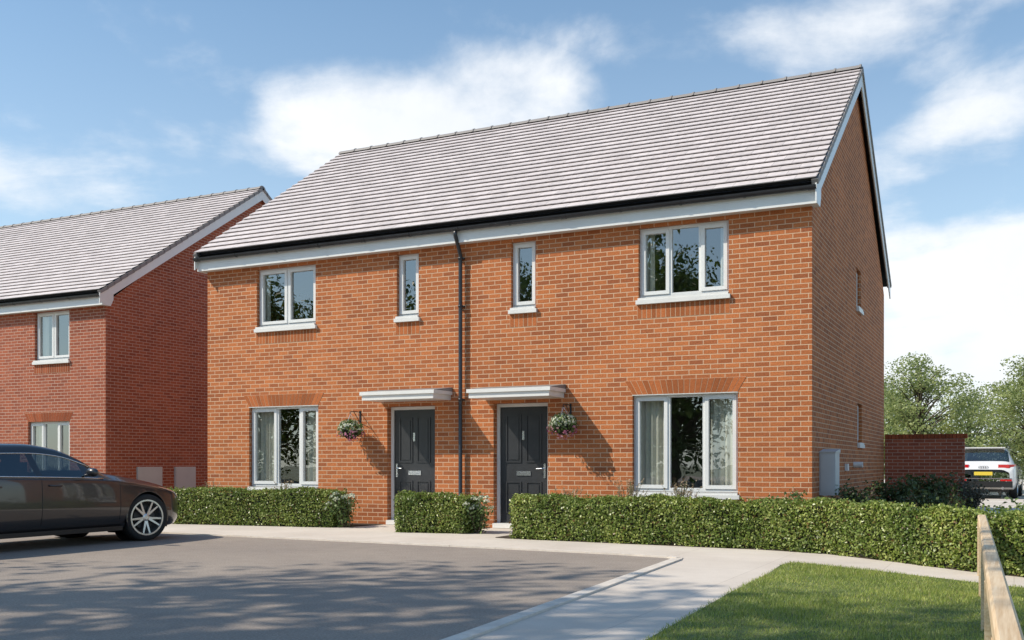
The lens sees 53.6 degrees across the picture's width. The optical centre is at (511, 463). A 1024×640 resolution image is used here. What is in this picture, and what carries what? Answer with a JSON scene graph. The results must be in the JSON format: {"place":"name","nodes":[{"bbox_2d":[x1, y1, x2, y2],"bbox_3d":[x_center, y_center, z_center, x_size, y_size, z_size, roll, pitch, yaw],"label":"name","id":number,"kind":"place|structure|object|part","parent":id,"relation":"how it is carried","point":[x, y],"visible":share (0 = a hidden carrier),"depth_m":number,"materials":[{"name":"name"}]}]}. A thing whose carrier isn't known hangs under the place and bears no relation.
{"place":"outdoors","nodes":[
{"label":"outdoors","id":0,"kind":"place"},
{"bbox_2d":[172,523,382,527],"bbox_3d":[-5.310,1.114,18.701,5.880,0.072,1.640,0,0,26],"label":"planting bed","id":1,"kind":"object","parent":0,"point":[358,524],"visible":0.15,"depth_m":17.85,"materials":[{"name":"soil"}]},
{"bbox_2d":[163,485,346,527],"bbox_3d":[-5.129,0.746,18.239,4.652,0.721,0.728,0,0,19],"label":"clipped hedge","id":2,"kind":"object","parent":1,"relation":"on","point":[293,507],"visible":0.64,"depth_m":17.76,"materials":[{"name":"green plant"}]},
{"bbox_2d":[273,480,293,488],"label":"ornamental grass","id":3,"kind":"object","parent":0,"point":[284,485],"depth_m":18.15,"materials":[{"name":"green plant"}]},
{"bbox_2d":[0,531,669,639],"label":"driveway","id":4,"kind":"structure","parent":0,"point":[105,585],"depth_m":9.08,"materials":[{"name":"grey asphalt"}]},
{"bbox_2d":[0,443,177,540],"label":"parked car","id":5,"kind":"object","parent":4,"relation":"on","point":[44,491],"visible":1,"depth_m":13.35,"materials":[{"name":"paint"}]},
{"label":"side window","id":6,"kind":"part","parent":5,"relation":"part of","materials":[{"name":"blue glass"}]},
{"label":"side window","id":7,"kind":"part","parent":5,"relation":"part of","materials":[{"name":"blue glass"}]},
{"bbox_2d":[0,0,1023,459],"label":"sky","id":8,"kind":"structure","parent":0,"point":[105,104],"materials":[{"name":"blue"}]},
{"bbox_2d":[193,64,891,528],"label":"semi detached house","id":9,"kind":"structure","parent":0,"point":[671,292],"depth_m":17.41,"materials":[{"name":"orange brick"}]},
{"bbox_2d":[247,406,317,492],"bbox_3d":[-4.285,-0.305,19.237,1.700,1.690,0.301,0,0,26],"label":"window","id":10,"kind":"structure","parent":9,"relation":"in","point":[266,422],"depth_m":19.32,"materials":[{"name":"white plastic"}]},
{"bbox_2d":[254,265,316,332],"bbox_3d":[-4.227,-3.145,19.209,1.450,1.270,0.301,0,0,26],"label":"window","id":11,"kind":"structure","parent":9,"relation":"in","point":[266,325],"depth_m":19.20,"materials":[{"name":"white plastic"}]},
{"bbox_2d":[336,411,364,442],"bbox_3d":[-2.866,-0.667,18.098,0.517,0.586,0.519,0,0,-29],"label":"hanging basket","id":12,"kind":"object","parent":9,"relation":"attached to","point":[351,432],"visible":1,"depth_m":18.01,"materials":[{"name":"green plastic"}]},
{"bbox_2d":[394,253,419,322],"bbox_3d":[-1.824,-3.113,17.965,0.520,1.206,0.205,0,0,26],"label":"window","id":13,"kind":"structure","parent":9,"relation":"in","point":[411,315],"depth_m":17.99,"materials":[{"name":"white plastic"}]},
{"bbox_2d":[394,409,434,516],"bbox_3d":[-1.730,0.022,18.008,0.864,1.957,0.115,0,0,26],"label":"front door","id":14,"kind":"structure","parent":9,"relation":"in","point":[414,430],"depth_m":18.02,"materials":[{"name":"paint"}]},
{"bbox_2d":[508,241,536,313],"bbox_3d":[0.210,-3.113,16.957,0.520,1.206,0.205,0,0,26],"label":"window","id":15,"kind":"structure","parent":9,"relation":"in","point":[525,306],"depth_m":16.96,"materials":[{"name":"white plastic"}]},
{"bbox_2d":[501,406,547,522],"bbox_3d":[0.196,0.022,17.053,0.884,1.957,0.115,0,0,26],"label":"front door","id":16,"kind":"structure","parent":9,"relation":"in","point":[524,434],"depth_m":17.07,"materials":[{"name":"paint"}]},
{"bbox_2d":[546,404,577,439],"bbox_3d":[0.839,-0.682,16.263,0.500,0.595,0.529,0,0,-31],"label":"hanging basket","id":17,"kind":"object","parent":9,"relation":"attached to","point":[561,424],"visible":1,"depth_m":16.16,"materials":[{"name":"green plastic"}]},
{"bbox_2d":[635,220,730,304],"bbox_3d":[2.686,-3.145,15.783,1.500,1.270,0.301,0,0,26],"label":"window","id":18,"kind":"structure","parent":9,"relation":"in","point":[648,295],"depth_m":15.80,"materials":[{"name":"white plastic"}]},
{"bbox_2d":[633,393,739,499],"bbox_3d":[2.704,-0.305,15.775,1.740,1.690,0.302,0,0,26],"label":"window","id":19,"kind":"structure","parent":9,"relation":"in","point":[652,413],"depth_m":15.75,"materials":[{"name":"white plastic"}]},
{"bbox_2d":[856,272,863,315],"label":"window","id":20,"kind":"structure","parent":9,"relation":"in","point":[858,308],"depth_m":19.42,"materials":[{"name":"white plastic"}]},
{"bbox_2d":[857,405,864,447],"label":"window","id":21,"kind":"structure","parent":9,"relation":"in","point":[859,445],"depth_m":19.57,"materials":[{"name":"white plastic"}]},
{"bbox_2d":[555,487,582,500],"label":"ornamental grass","id":22,"kind":"object","parent":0,"point":[570,492],"depth_m":15.31,"materials":[{"name":"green plant"}]},
{"bbox_2d":[162,524,1023,639],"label":"footpath","id":23,"kind":"structure","parent":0,"point":[649,604],"depth_m":9.95,"materials":[{"name":"grey concrete"}]},
{"bbox_2d":[325,489,359,526],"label":"flowering shrub","id":24,"kind":"object","parent":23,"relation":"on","point":[344,520],"visible":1,"depth_m":17.25,"materials":[{"name":"green plant"}]},
{"bbox_2d":[461,491,495,533],"bbox_3d":[-0.529,0.755,15.841,0.560,0.672,0.673,0,0,4],"label":"flowering shrub","id":25,"kind":"object","parent":23,"relation":"on","point":[476,516],"visible":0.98,"depth_m":15.77,"materials":[{"name":"green plant"}]},
{"bbox_2d":[614,478,648,497],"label":"ornamental grass","id":26,"kind":"object","parent":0,"point":[630,488],"depth_m":15.06,"materials":[{"name":"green plant"}]},
{"bbox_2d":[661,480,701,497],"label":"ornamental grass","id":27,"kind":"object","parent":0,"point":[681,493],"depth_m":14.77,"materials":[{"name":"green plant"}]},
{"bbox_2d":[496,535,1023,576],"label":"planting bed","id":28,"kind":"object","parent":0,"point":[507,537],"visible":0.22,"depth_m":12.94,"materials":[{"name":"soil"}]},
{"bbox_2d":[508,492,1023,576],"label":"clipped hedge","id":29,"kind":"object","parent":28,"relation":"on","point":[942,535],"visible":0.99,"depth_m":12.58,"materials":[{"name":"green plant"}]},
{"bbox_2d":[828,478,890,508],"bbox_3d":[5.131,0.657,15.102,0.916,0.881,0.820,0,0,26],"label":"evergreen shrub","id":30,"kind":"object","parent":28,"relation":"on","point":[860,498],"visible":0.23,"depth_m":15.06,"materials":[{"name":"green plant"}]},
{"bbox_2d":[861,473,919,509],"bbox_3d":[6.236,0.616,16.577,0.909,0.942,0.972,0,0,-4],"label":"evergreen shrub","id":31,"kind":"object","parent":28,"relation":"on","point":[896,496],"visible":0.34,"depth_m":16.52,"materials":[{"name":"green plant"}]},
{"bbox_2d":[898,483,972,508],"bbox_3d":[6.457,0.688,15.470,1.071,0.793,1.003,0,0,26],"label":"evergreen shrub","id":32,"kind":"object","parent":28,"relation":"on","point":[922,498],"visible":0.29,"depth_m":15.39,"materials":[{"name":"green plant"}]},
{"bbox_2d":[905,472,968,505],"bbox_3d":[7.829,0.626,18.804,1.185,0.952,1.026,0,0,26],"label":"evergreen shrub","id":33,"kind":"object","parent":28,"relation":"on","point":[936,484],"visible":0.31,"depth_m":18.62,"materials":[{"name":"green plant"}]},
{"bbox_2d":[950,476,991,508],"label":"grey shrub","id":34,"kind":"object","parent":28,"relation":"on","point":[976,495],"visible":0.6,"depth_m":18.88,"materials":[{"name":"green plant"}]},
{"bbox_2d":[1003,497,1023,516],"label":"shrub","id":35,"kind":"object","parent":28,"relation":"on","point":[1017,506],"visible":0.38,"depth_m":12.13,"materials":[{"name":"green plant"}]},
{"bbox_2d":[768,489,806,501],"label":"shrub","id":36,"kind":"object","parent":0,"point":[797,494],"visible":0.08,"depth_m":13.78,"materials":[{"name":"green plant"}]},
{"bbox_2d":[643,560,1023,639],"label":"lawn","id":37,"kind":"structure","parent":0,"point":[809,626],"depth_m":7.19,"materials":[{"name":"plant"}]},
{"bbox_2d":[977,515,1023,639],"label":"timber rail","id":38,"kind":"object","parent":37,"relation":"on","point":[999,619],"visible":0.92,"depth_m":4.47,"materials":[{"name":"brown wood"}]},
{"bbox_2d":[884,479,1023,513],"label":"parking court","id":39,"kind":"object","parent":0,"point":[994,498],"depth_m":29.41,"materials":[{"name":"grey asphalt"}]},
{"bbox_2d":[884,352,988,446],"bbox_3d":[15.180,-1.541,37.351,4.327,5.287,5.113,0,0,26],"label":"young tree","id":40,"kind":"object","parent":39,"relation":"on","point":[922,387],"visible":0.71,"depth_m":36.88,"materials":[{"name":"green plant"}]},
{"bbox_2d":[889,382,1023,481],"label":"broad shrub","id":41,"kind":"object","parent":39,"relation":"on","point":[997,474],"visible":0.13,"depth_m":39.48,"materials":[{"name":"green plant"}]},
{"bbox_2d":[965,445,1022,497],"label":"parked car","id":42,"kind":"object","parent":39,"relation":"on","point":[984,461],"visible":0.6,"depth_m":31.73,"materials":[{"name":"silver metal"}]},
{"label":"rear window","id":43,"kind":"part","parent":42,"relation":"part of","materials":[{"name":"blue glass"}]},
{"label":"side window","id":44,"kind":"part","parent":42,"relation":"part of","materials":[{"name":"green glass"}]},
{"bbox_2d":[965,355,1023,484],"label":"young tree","id":45,"kind":"object","parent":39,"relation":"on","point":[1013,396],"visible":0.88,"depth_m":33.79,"materials":[{"name":"green plant"}]},
{"label":"ground","id":46,"kind":"structure","parent":0,"visible":0},
{"bbox_2d":[0,186,272,492],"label":"neighbouring house","id":47,"kind":"structure","parent":46,"relation":"on","point":[103,341],"depth_m":25.64,"materials":[{"name":"red brick"}]},
{"bbox_2d":[31,421,69,455],"bbox_3d":[-11.399,-0.300,25.106,1.540,1.600,0.301,0,0,26],"label":"window","id":48,"kind":"structure","parent":47,"relation":"in","point":[41,427],"depth_m":25.20,"materials":[{"name":"white plastic"}]},
{"bbox_2d":[32,310,69,364],"bbox_3d":[-11.296,-3.140,25.054,1.290,1.360,0.300,0,0,26],"label":"window","id":49,"kind":"structure","parent":47,"relation":"in","point":[55,358],"depth_m":25.12,"materials":[{"name":"white plastic"}]},
{"bbox_2d":[162,532,682,558],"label":"kerb","id":50,"kind":"structure","parent":46,"relation":"on","point":[550,550],"depth_m":13.53,"materials":[{"name":"concrete"}]},
{"bbox_2d":[441,558,681,639],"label":"kerb","id":51,"kind":"structure","parent":46,"relation":"on","point":[497,624],"depth_m":7.65,"materials":[{"name":"concrete"}]},
{"bbox_2d":[884,414,914,476],"bbox_3d":[13.436,-0.909,40.477,6.575,4.732,6.384,0,0,-33],"label":"broad shrub","id":52,"kind":"object","parent":46,"relation":"on","point":[893,422],"visible":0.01,"depth_m":38.30,"materials":[{"name":"green plant"}]},
{"bbox_2d":[884,378,934,477],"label":"young tree","id":53,"kind":"object","parent":46,"relation":"on","point":[888,422],"visible":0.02,"depth_m":44.07,"materials":[{"name":"green plant"}]},
{"bbox_2d":[885,434,967,507],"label":"garden wall","id":54,"kind":"structure","parent":46,"relation":"on","point":[938,455],"depth_m":22.74,"materials":[{"name":"red brick"}]},
{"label":"planting bed","id":55,"kind":"structure","parent":46,"relation":"on","visible":0},
{"bbox_2d":[393,489,476,533],"bbox_3d":[-1.200,0.758,16.130,1.318,0.694,0.702,0,0,19],"label":"clipped hedge","id":56,"kind":"object","parent":55,"relation":"on","point":[425,512],"visible":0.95,"depth_m":15.89,"materials":[{"name":"green plant"}]}
]}

